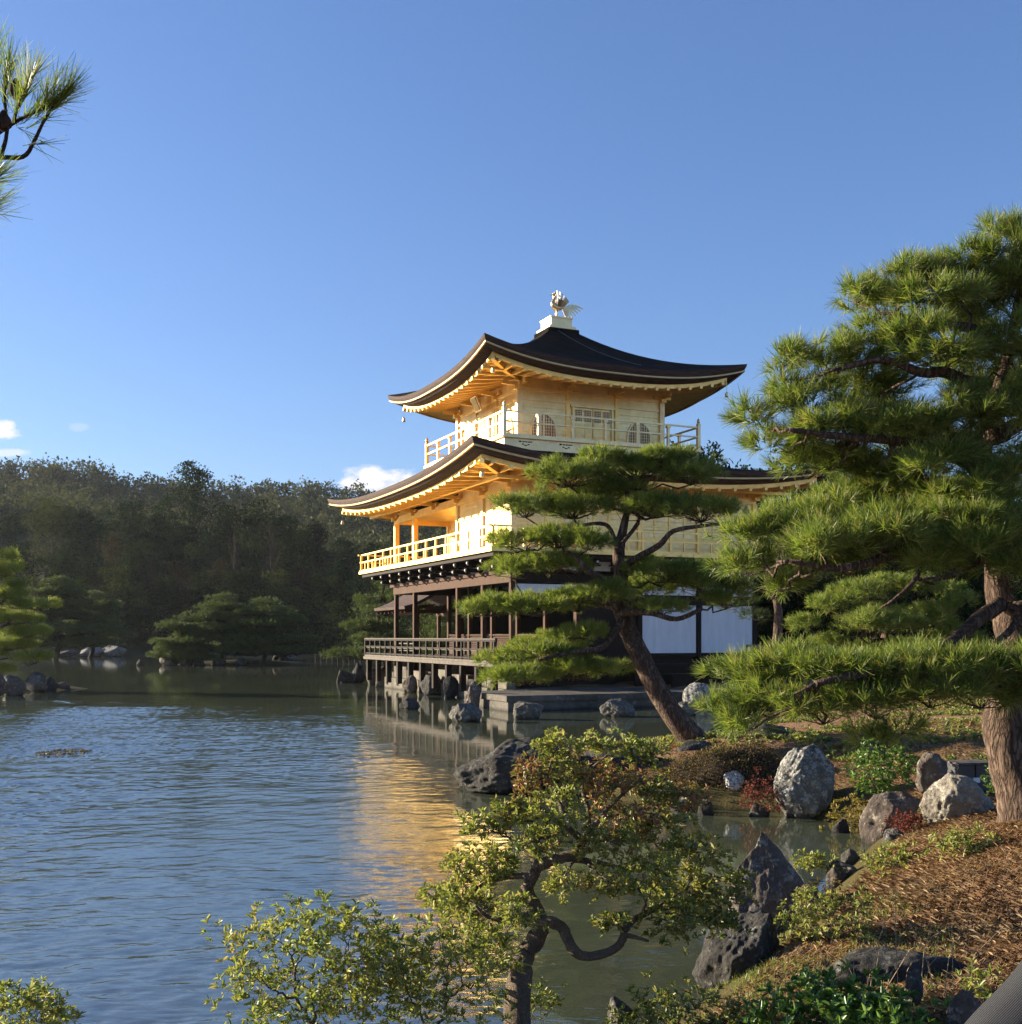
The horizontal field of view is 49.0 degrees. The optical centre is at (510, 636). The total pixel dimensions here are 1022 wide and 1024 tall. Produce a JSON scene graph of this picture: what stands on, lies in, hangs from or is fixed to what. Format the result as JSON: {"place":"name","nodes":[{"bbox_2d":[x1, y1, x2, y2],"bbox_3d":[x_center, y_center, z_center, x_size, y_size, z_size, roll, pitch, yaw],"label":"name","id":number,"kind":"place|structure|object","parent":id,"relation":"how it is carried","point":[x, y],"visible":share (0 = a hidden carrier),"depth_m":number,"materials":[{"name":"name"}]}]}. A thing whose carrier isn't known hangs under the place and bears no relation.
{"place":"outdoors","nodes":[
{"label":"outdoors","id":0,"kind":"place"},
{"bbox_2d":[0,655,871,1023],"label":"pond water","id":1,"kind":"structure","parent":0,"point":[160,821],"depth_m":11.31,"materials":[{"name":"liquid"}]},
{"bbox_2d":[4,675,26,695],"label":"rock","id":2,"kind":"object","parent":1,"relation":"in","point":[17,686],"visible":0.77,"depth_m":37.64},
{"bbox_2d":[24,671,47,691],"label":"rock","id":3,"kind":"object","parent":1,"relation":"in","point":[36,681],"visible":0.88,"depth_m":39.96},
{"bbox_2d":[323,896,548,1023],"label":"shrub","id":4,"kind":"object","parent":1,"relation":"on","point":[412,991],"visible":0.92,"depth_m":4.88,"materials":[{"name":"green plant"}]},
{"bbox_2d":[443,676,458,697],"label":"rock","id":5,"kind":"object","parent":1,"relation":"in","point":[450,685],"visible":0.92,"depth_m":36.55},
{"bbox_2d":[449,702,481,722],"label":"rock","id":6,"kind":"object","parent":1,"relation":"in","point":[467,712],"visible":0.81,"depth_m":26.08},
{"bbox_2d":[464,681,480,707],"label":"rock","id":7,"kind":"object","parent":1,"relation":"in","point":[473,694],"visible":0.81,"depth_m":31.16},
{"bbox_2d":[513,701,543,719],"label":"rock","id":8,"kind":"object","parent":1,"relation":"in","point":[523,710],"visible":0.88,"depth_m":26.86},
{"bbox_2d":[415,726,760,1023],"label":"azalea tree","id":9,"kind":"object","parent":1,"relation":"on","point":[692,913],"visible":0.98,"depth_m":5.25,"materials":[{"name":"green plant"}]},
{"bbox_2d":[599,698,634,716],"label":"rock","id":10,"kind":"object","parent":1,"relation":"in","point":[620,707],"visible":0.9,"depth_m":27.77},
{"bbox_2d":[683,682,711,708],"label":"rock","id":11,"kind":"object","parent":1,"relation":"in","point":[689,689],"visible":0.49,"depth_m":30.79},
{"bbox_2d":[0,479,1021,1023],"bbox_3d":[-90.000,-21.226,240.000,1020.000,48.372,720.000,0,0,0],"label":"ground","id":12,"kind":"structure","parent":0,"point":[726,799],"depth_m":12.95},
{"bbox_2d":[0,513,42,579],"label":"broadleaf tree","id":13,"kind":"object","parent":12,"relation":"on","point":[8,531],"visible":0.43,"depth_m":157.60,"materials":[{"name":"green plant"}]},
{"bbox_2d":[0,540,48,623],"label":"broadleaf tree","id":14,"kind":"object","parent":12,"relation":"on","point":[24,555],"visible":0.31,"depth_m":133.53,"materials":[{"name":"green plant"}]},
{"bbox_2d":[0,545,64,674],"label":"pine tree","id":15,"kind":"object","parent":12,"relation":"on","point":[10,590],"visible":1,"depth_m":40.78,"materials":[{"name":"green plant"}]},
{"bbox_2d":[0,975,85,1023],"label":"shrub","id":16,"kind":"object","parent":12,"relation":"on","point":[29,996],"visible":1,"depth_m":4.63,"materials":[{"name":"green plant"}]},
{"bbox_2d":[3,496,94,586],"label":"broadleaf tree","id":17,"kind":"object","parent":12,"relation":"on","point":[58,524],"visible":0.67,"depth_m":149.66,"materials":[{"name":"green plant"}]},
{"bbox_2d":[0,19,98,225],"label":"pine tree","id":18,"kind":"object","parent":12,"relation":"on","point":[18,93],"visible":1,"depth_m":2.90,"materials":[{"name":"green plant"}]},
{"bbox_2d":[39,544,89,609],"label":"broadleaf tree","id":19,"kind":"object","parent":12,"relation":"on","point":[65,553],"visible":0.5,"depth_m":135.58,"materials":[{"name":"green plant"}]},
{"bbox_2d":[4,574,125,658],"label":"pine tree","id":20,"kind":"object","parent":12,"relation":"on","point":[65,588],"visible":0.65,"depth_m":99.62,"materials":[{"name":"green plant"}]},
{"bbox_2d":[43,508,118,589],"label":"broadleaf tree","id":21,"kind":"object","parent":12,"relation":"on","point":[88,525],"visible":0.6,"depth_m":150.99,"materials":[{"name":"green plant"}]},
{"bbox_2d":[56,590,138,657],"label":"pine tree","id":22,"kind":"object","parent":12,"relation":"on","point":[101,609],"visible":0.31,"depth_m":103.65,"materials":[{"name":"green plant"}]},
{"bbox_2d":[74,555,127,616],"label":"broadleaf tree","id":23,"kind":"object","parent":12,"relation":"on","point":[95,570],"visible":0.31,"depth_m":132.53,"materials":[{"name":"green plant"}]},
{"bbox_2d":[84,533,143,616],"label":"broadleaf tree","id":24,"kind":"object","parent":12,"relation":"on","point":[113,551],"visible":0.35,"depth_m":141.19,"materials":[{"name":"green plant"}]},
{"bbox_2d":[88,565,168,646],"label":"broadleaf tree","id":25,"kind":"object","parent":12,"relation":"on","point":[122,587],"visible":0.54,"depth_m":126.01,"materials":[{"name":"green plant"}]},
{"bbox_2d":[94,499,164,600],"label":"broadleaf tree","id":26,"kind":"object","parent":12,"relation":"on","point":[132,514],"visible":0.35,"depth_m":156.95,"materials":[{"name":"green plant"}]},
{"bbox_2d":[126,573,198,640],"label":"broadleaf tree","id":27,"kind":"object","parent":12,"relation":"on","point":[162,595],"visible":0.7,"depth_m":125.11,"materials":[{"name":"green plant"}]},
{"bbox_2d":[145,614,222,665],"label":"pine tree","id":28,"kind":"object","parent":12,"relation":"on","point":[182,654],"visible":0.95,"depth_m":76.59,"materials":[{"name":"green plant"}]},
{"bbox_2d":[150,459,237,613],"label":"broadleaf tree","id":29,"kind":"object","parent":12,"relation":"on","point":[194,507],"visible":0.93,"depth_m":147.07,"materials":[{"name":"green plant"}]},
{"bbox_2d":[158,571,244,642],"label":"broadleaf tree","id":30,"kind":"object","parent":12,"relation":"on","point":[203,591],"visible":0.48,"depth_m":125.34,"materials":[{"name":"green plant"}]},
{"bbox_2d":[157,591,267,658],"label":"pine tree","id":31,"kind":"object","parent":12,"relation":"on","point":[214,616],"visible":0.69,"depth_m":77.10,"materials":[{"name":"green plant"}]},
{"bbox_2d":[209,503,251,586],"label":"broadleaf tree","id":32,"kind":"object","parent":12,"relation":"on","point":[227,511],"visible":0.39,"depth_m":149.72,"materials":[{"name":"green plant"}]},
{"bbox_2d":[216,528,252,585],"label":"broadleaf tree","id":33,"kind":"object","parent":12,"relation":"on","point":[234,559],"visible":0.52,"depth_m":135.94,"materials":[{"name":"green plant"}]},
{"bbox_2d":[200,567,285,641],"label":"broadleaf tree","id":34,"kind":"object","parent":12,"relation":"on","point":[240,589],"visible":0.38,"depth_m":125.49,"materials":[{"name":"green plant"}]},
{"bbox_2d":[209,529,283,599],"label":"broadleaf tree","id":35,"kind":"object","parent":12,"relation":"on","point":[249,558],"visible":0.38,"depth_m":142.19,"materials":[{"name":"green plant"}]},
{"bbox_2d":[217,499,288,586],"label":"broadleaf tree","id":36,"kind":"object","parent":12,"relation":"on","point":[255,518],"visible":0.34,"depth_m":150.51,"materials":[{"name":"green plant"}]},
{"bbox_2d":[240,563,287,624],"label":"broadleaf tree","id":37,"kind":"object","parent":12,"relation":"on","point":[260,576],"visible":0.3,"depth_m":131.46,"materials":[{"name":"green plant"}]},
{"bbox_2d":[208,596,330,664],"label":"pine tree","id":38,"kind":"object","parent":12,"relation":"on","point":[278,625],"visible":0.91,"depth_m":76.74,"materials":[{"name":"green plant"}]},
{"bbox_2d":[253,516,291,596],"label":"broadleaf tree","id":39,"kind":"object","parent":12,"relation":"on","point":[271,568],"visible":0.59,"depth_m":130.88,"materials":[{"name":"green plant"}]},
{"bbox_2d":[238,568,322,645],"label":"broadleaf tree","id":40,"kind":"object","parent":12,"relation":"on","point":[283,593],"visible":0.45,"depth_m":124.81,"materials":[{"name":"green plant"}]},
{"bbox_2d":[251,514,334,606],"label":"broadleaf tree","id":41,"kind":"object","parent":12,"relation":"on","point":[284,534],"visible":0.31,"depth_m":144.81,"materials":[{"name":"green plant"}]},
{"bbox_2d":[287,519,346,612],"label":"broadleaf tree","id":42,"kind":"object","parent":12,"relation":"on","point":[319,531],"visible":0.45,"depth_m":149.07,"materials":[{"name":"green plant"}]},
{"bbox_2d":[200,889,437,1023],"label":"shrub","id":43,"kind":"object","parent":12,"relation":"on","point":[329,1008],"visible":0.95,"depth_m":4.85,"materials":[{"name":"green plant"}]},
{"bbox_2d":[308,556,364,632],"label":"broadleaf tree","id":44,"kind":"object","parent":12,"relation":"on","point":[342,563],"visible":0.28,"depth_m":132.43,"materials":[{"name":"green plant"}]},
{"bbox_2d":[317,600,362,648],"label":"broadleaf tree","id":45,"kind":"object","parent":12,"relation":"on","point":[336,617],"visible":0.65,"depth_m":119.32,"materials":[{"name":"green plant"}]},
{"bbox_2d":[312,573,375,649],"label":"broadleaf tree","id":46,"kind":"object","parent":12,"relation":"on","point":[356,588],"visible":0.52,"depth_m":121.25,"materials":[{"name":"green plant"}]},
{"bbox_2d":[323,536,366,592],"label":"broadleaf tree","id":47,"kind":"object","parent":12,"relation":"on","point":[341,547],"visible":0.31,"depth_m":155.39,"materials":[{"name":"green plant"}]},
{"bbox_2d":[319,580,423,666],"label":"pine tree","id":48,"kind":"object","parent":12,"relation":"on","point":[378,624],"visible":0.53,"depth_m":57.72,"materials":[{"name":"green plant"}]},
{"bbox_2d":[334,580,423,649],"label":"broadleaf tree","id":49,"kind":"object","parent":12,"relation":"on","point":[375,601],"visible":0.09,"depth_m":110.73,"materials":[{"name":"green plant"}]},
{"bbox_2d":[347,598,434,650],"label":"broadleaf tree","id":50,"kind":"object","parent":12,"relation":"on","point":[405,619],"visible":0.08,"depth_m":88.92,"materials":[{"name":"green plant"}]},
{"bbox_2d":[374,595,466,653],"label":"fishing pavilion","id":51,"kind":"structure","parent":12,"relation":"on","point":[437,605],"depth_m":47.96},
{"bbox_2d":[406,601,445,647],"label":"broadleaf tree","id":52,"kind":"object","parent":12,"relation":"on","point":[424,623],"visible":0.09,"depth_m":83.24,"materials":[{"name":"green plant"}]},
{"bbox_2d":[422,615,466,653],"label":"pine tree","id":53,"kind":"object","parent":12,"relation":"on","point":[434,627],"visible":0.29,"depth_m":59.75,"materials":[{"name":"green plant"}]},
{"bbox_2d":[0,452,949,570],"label":"hill forest","id":54,"kind":"object","parent":12,"relation":"on","point":[17,501],"visible":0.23,"depth_m":288.62,"materials":[{"name":"green plant"}]},
{"bbox_2d":[453,737,562,794],"bbox_3d":[-0.010,1.725,14.568,1.362,0.850,1.120,0,0,38],"label":"rock","id":55,"kind":"object","parent":12,"relation":"on","point":[489,773],"visible":0.55,"depth_m":14.16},
{"bbox_2d":[530,981,567,1023],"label":"shrub","id":56,"kind":"object","parent":12,"relation":"on","point":[556,999],"visible":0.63,"depth_m":5.30,"materials":[{"name":"green plant"}]},
{"bbox_2d":[328,290,834,697],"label":"golden pavilion","id":57,"kind":"structure","parent":12,"relation":"on","point":[557,382],"depth_m":37.38,"materials":[{"name":"metal"}]},
{"bbox_2d":[475,410,494,438],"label":"door","id":58,"kind":"structure","parent":57,"relation":"in","point":[484,434],"depth_m":40.03,"materials":[{"name":"gold metal"}]},
{"bbox_2d":[530,412,556,436],"bbox_3d":[1.105,-7.109,37.840,1.020,0.938,0.058,0,0,-24],"label":"window","id":59,"kind":"structure","parent":57,"relation":"in","point":[546,430],"depth_m":37.85,"materials":[{"name":"beige wood"}]},
{"bbox_2d":[570,404,615,440],"bbox_3d":[2.817,-7.225,38.559,1.720,1.410,0.110,0,0,-24],"label":"door","id":60,"kind":"structure","parent":57,"relation":"in","point":[576,409],"depth_m":38.55,"materials":[{"name":"gold metal"}]},
{"bbox_2d":[573,584,636,670],"bbox_3d":[3.048,-0.280,35.832,2.150,2.760,0.420,0,0,-24],"label":"board door","id":61,"kind":"structure","parent":57,"relation":"in","point":[616,649],"depth_m":35.61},
{"bbox_2d":[626,423,651,443],"bbox_3d":[4.503,-7.109,39.347,1.020,0.938,0.058,0,0,-24],"label":"window","id":62,"kind":"structure","parent":57,"relation":"in","point":[644,438],"depth_m":39.37,"materials":[{"name":"beige wood"}]},
{"bbox_2d":[464,688,733,711],"bbox_3d":[3.804,2.090,33.159,9.960,1.020,3.120,0,0,-24],"label":"stone landing","id":63,"kind":"object","parent":12,"relation":"on","point":[563,699],"visible":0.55,"depth_m":30.92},
{"bbox_2d":[453,439,762,742],"bbox_3d":[1.452,-0.396,16.571,4.686,5.041,2.518,0,0,0],"label":"pine tree","id":64,"kind":"object","parent":12,"relation":"on","point":[599,487],"visible":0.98,"depth_m":16.36,"materials":[{"name":"green plant"}]},
{"bbox_2d":[570,748,662,776],"bbox_3d":[1.425,1.791,14.789,1.330,0.718,1.054,0,0,-23],"label":"rock","id":65,"kind":"object","parent":12,"relation":"on","point":[589,755],"visible":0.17,"depth_m":14.47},
{"bbox_2d":[607,996,632,1023],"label":"rock","id":66,"kind":"object","parent":12,"relation":"on","point":[615,1002],"visible":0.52,"depth_m":5.33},
{"bbox_2d":[600,970,752,1023],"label":"shrub","id":67,"kind":"object","parent":12,"relation":"on","point":[676,1012],"visible":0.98,"depth_m":5.08,"materials":[{"name":"green plant"}]},
{"bbox_2d":[662,740,782,792],"bbox_3d":[2.665,1.950,13.747,1.915,1.355,1.381,0,0,0],"label":"clipped shrub","id":68,"kind":"object","parent":12,"relation":"on","point":[708,766],"visible":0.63,"depth_m":13.47,"materials":[{"name":"brown plant"}]},
{"bbox_2d":[692,440,752,469],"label":"broadleaf tree","id":69,"kind":"object","parent":12,"relation":"on","point":[715,446],"visible":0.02,"depth_m":69.33,"materials":[{"name":"green plant"}]},
{"bbox_2d":[692,910,778,996],"bbox_3d":[1.274,1.848,6.325,0.404,0.604,0.446,0,0,41],"label":"rock","id":70,"kind":"object","parent":12,"relation":"on","point":[719,959],"visible":0.56,"depth_m":6.20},
{"bbox_2d":[738,766,784,814],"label":"shrub","id":71,"kind":"object","parent":12,"relation":"on","point":[750,791],"visible":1,"depth_m":12.37,"materials":[{"name":"red plant"}]},
{"bbox_2d":[728,831,816,935],"bbox_3d":[1.751,1.728,7.526,0.578,0.844,0.462,0,0,0],"label":"rock","id":72,"kind":"object","parent":12,"relation":"on","point":[775,880],"visible":0.47,"depth_m":7.40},
{"bbox_2d":[706,536,843,648],"bbox_3d":[6.418,-1.013,27.102,3.426,3.149,1.428,0,0,0],"label":"pine tree","id":73,"kind":"object","parent":12,"relation":"on","point":[777,620],"visible":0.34,"depth_m":26.96,"materials":[{"name":"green plant"}]},
{"bbox_2d":[754,573,804,648],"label":"broadleaf tree","id":74,"kind":"object","parent":12,"relation":"on","point":[766,602],"visible":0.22,"depth_m":41.46,"materials":[{"name":"green plant"}]},
{"bbox_2d":[577,694,987,787],"bbox_3d":[6.510,1.465,19.800,11.127,0.942,14.522,0,0,0],"label":"ground cover","id":75,"kind":"object","parent":12,"relation":"on","point":[670,739],"visible":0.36,"depth_m":16.22,"materials":[{"name":"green plant"}]},
{"bbox_2d":[571,720,1021,1023],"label":"fallen pine needles","id":76,"kind":"object","parent":12,"relation":"on","point":[875,889],"visible":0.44,"depth_m":6.64,"materials":[{"name":"plant"}]},
{"bbox_2d":[773,744,834,818],"bbox_3d":[3.255,1.671,12.452,0.683,0.958,0.546,0,0,0],"label":"rock","id":77,"kind":"object","parent":12,"relation":"on","point":[804,782],"visible":0.88,"depth_m":12.28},
{"bbox_2d":[757,575,853,649],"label":"broadleaf tree","id":78,"kind":"object","parent":12,"relation":"on","point":[795,597],"visible":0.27,"depth_m":40.61,"materials":[{"name":"green plant"}]},
{"bbox_2d":[784,725,826,746],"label":"shrub","id":79,"kind":"object","parent":12,"relation":"on","point":[801,738],"visible":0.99,"depth_m":14.60,"materials":[{"name":"green plant"}]},
{"bbox_2d":[667,890,959,1023],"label":"bank grass","id":80,"kind":"structure","parent":12,"relation":"on","point":[769,970],"depth_m":5.93,"materials":[{"name":"green plant"}]},
{"bbox_2d":[790,848,840,875],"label":"shrub","id":81,"kind":"object","parent":12,"relation":"on","point":[814,863],"visible":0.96,"depth_m":9.15,"materials":[{"name":"green plant"}]},
{"bbox_2d":[787,877,859,924],"bbox_3d":[1.984,1.647,6.980,0.445,0.303,0.410,0,0,-29],"label":"shrub","id":82,"kind":"object","parent":12,"relation":"on","point":[818,879],"visible":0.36,"depth_m":7.01,"materials":[{"name":"green plant"}]},
{"bbox_2d":[772,884,876,946],"bbox_3d":[1.758,1.584,6.308,0.624,0.368,0.553,0,0,0],"label":"shrub","id":83,"kind":"object","parent":12,"relation":"on","point":[808,913],"visible":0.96,"depth_m":6.26,"materials":[{"name":"green plant"}]},
{"bbox_2d":[783,573,903,651],"bbox_3d":[11.619,-0.437,39.997,3.784,4.122,4.152,0,0,-1],"label":"broadleaf tree","id":84,"kind":"object","parent":12,"relation":"on","point":[823,586],"visible":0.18,"depth_m":39.84,"materials":[{"name":"green plant"}]},
{"bbox_2d":[819,793,867,830],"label":"shrub","id":85,"kind":"object","parent":12,"relation":"on","point":[856,811],"visible":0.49,"depth_m":11.68,"materials":[{"name":"green plant"}]},
{"bbox_2d":[741,958,952,1023],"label":"shrub","id":86,"kind":"object","parent":12,"relation":"on","point":[877,1006],"visible":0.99,"depth_m":4.71,"materials":[{"name":"green plant"}]},
{"bbox_2d":[684,200,1021,823],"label":"pine tree","id":87,"kind":"object","parent":12,"relation":"on","point":[903,507],"visible":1,"depth_m":8.50,"materials":[{"name":"green plant"}]},
{"bbox_2d":[819,566,932,652],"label":"broadleaf tree","id":88,"kind":"object","parent":12,"relation":"on","point":[892,592],"visible":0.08,"depth_m":40.33,"materials":[{"name":"green plant"}]},
{"bbox_2d":[839,734,917,799],"bbox_3d":[3.854,1.438,11.588,0.832,0.922,0.682,0,0,0],"label":"shrub","id":89,"kind":"object","parent":12,"relation":"on","point":[882,782],"visible":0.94,"depth_m":11.53,"materials":[{"name":"green plant"}]},
{"bbox_2d":[781,569,990,702],"bbox_3d":[4.421,-0.014,13.070,2.398,1.608,1.365,0,0,-18],"label":"pine tree","id":90,"kind":"object","parent":12,"relation":"on","point":[886,620],"visible":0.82,"depth_m":13.05,"materials":[{"name":"green plant"}]},
{"bbox_2d":[856,839,921,882],"bbox_3d":[2.749,1.593,8.006,0.546,0.256,0.561,0,0,0],"label":"shrub","id":91,"kind":"object","parent":12,"relation":"on","point":[887,854],"visible":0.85,"depth_m":8.03,"materials":[{"name":"green plant"}]},
{"bbox_2d":[859,791,920,843],"bbox_3d":[3.703,1.838,10.977,0.610,0.625,0.488,0,0,0],"label":"rock","id":92,"kind":"object","parent":12,"relation":"on","point":[878,807],"visible":0.61,"depth_m":10.89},
{"bbox_2d":[818,946,965,990],"bbox_3d":[1.988,1.745,5.624,1.033,0.370,0.413,0,0,0],"label":"rock","id":93,"kind":"object","parent":12,"relation":"on","point":[887,962],"visible":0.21,"depth_m":5.50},
{"bbox_2d":[782,891,1003,1000],"bbox_3d":[1.765,1.380,5.208,1.053,0.701,0.234,0,0,0],"label":"dry grass clump","id":94,"kind":"object","parent":12,"relation":"on","point":[896,956],"visible":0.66,"depth_m":5.20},
{"bbox_2d":[881,809,931,832],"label":"shrub","id":95,"kind":"object","parent":12,"relation":"on","point":[906,826],"visible":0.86,"depth_m":10.27,"materials":[{"name":"red plant"}]},
{"bbox_2d":[905,968,922,1005],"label":"rock","id":96,"kind":"object","parent":12,"relation":"on","point":[913,981],"visible":0.71,"depth_m":5.00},
{"bbox_2d":[869,564,985,648],"bbox_3d":[14.940,-0.426,40.024,4.348,4.316,3.962,0,0,29],"label":"broadleaf tree","id":97,"kind":"object","parent":12,"relation":"on","point":[924,596],"visible":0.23,"depth_m":39.59,"materials":[{"name":"green plant"}]},
{"bbox_2d":[915,752,947,792],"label":"rock","id":98,"kind":"object","parent":12,"relation":"on","point":[931,768],"visible":0.81,"depth_m":10.89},
{"bbox_2d":[919,773,994,823],"bbox_3d":[4.122,1.558,10.414,0.690,0.583,0.552,0,0,0],"label":"rock","id":99,"kind":"object","parent":12,"relation":"on","point":[951,796],"visible":0.8,"depth_m":10.20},
{"bbox_2d":[924,821,1000,860],"bbox_3d":[3.052,1.404,7.627,0.522,0.308,0.387,0,0,0],"label":"shrub","id":100,"kind":"object","parent":12,"relation":"on","point":[947,841],"visible":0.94,"depth_m":7.60,"materials":[{"name":"green plant"}]},
{"bbox_2d":[945,987,980,1023],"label":"rock","id":101,"kind":"object","parent":12,"relation":"on","point":[963,1007],"visible":0.66,"depth_m":4.60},
{"bbox_2d":[944,759,994,792],"bbox_3d":[4.729,1.477,11.600,0.440,0.370,0.340,0,0,-12],"label":"lamp box","id":102,"kind":"object","parent":12,"relation":"on","point":[974,769],"visible":0.43,"depth_m":11.48,"materials":[{"name":"metal"}]},
{"bbox_2d":[924,565,1018,661],"bbox_3d":[16.781,-0.524,39.996,4.104,4.470,4.503,0,0,-2],"label":"broadleaf tree","id":103,"kind":"object","parent":12,"relation":"on","point":[979,588],"visible":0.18,"depth_m":39.81,"materials":[{"name":"green plant"}]},
{"bbox_2d":[954,957,1003,1004],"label":"shrub","id":104,"kind":"object","parent":12,"relation":"on","point":[977,992],"visible":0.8,"depth_m":4.39,"materials":[{"name":"green plant"}]},
{"bbox_2d":[0,0,1021,498],"label":"sky","id":105,"kind":"structure","parent":0,"point":[265,224],"materials":[{"name":"blue"}]},
{"bbox_2d":[965,960,1021,1023],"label":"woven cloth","id":106,"kind":"object","parent":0,"point":[1002,1004],"visible":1,"depth_m":1.53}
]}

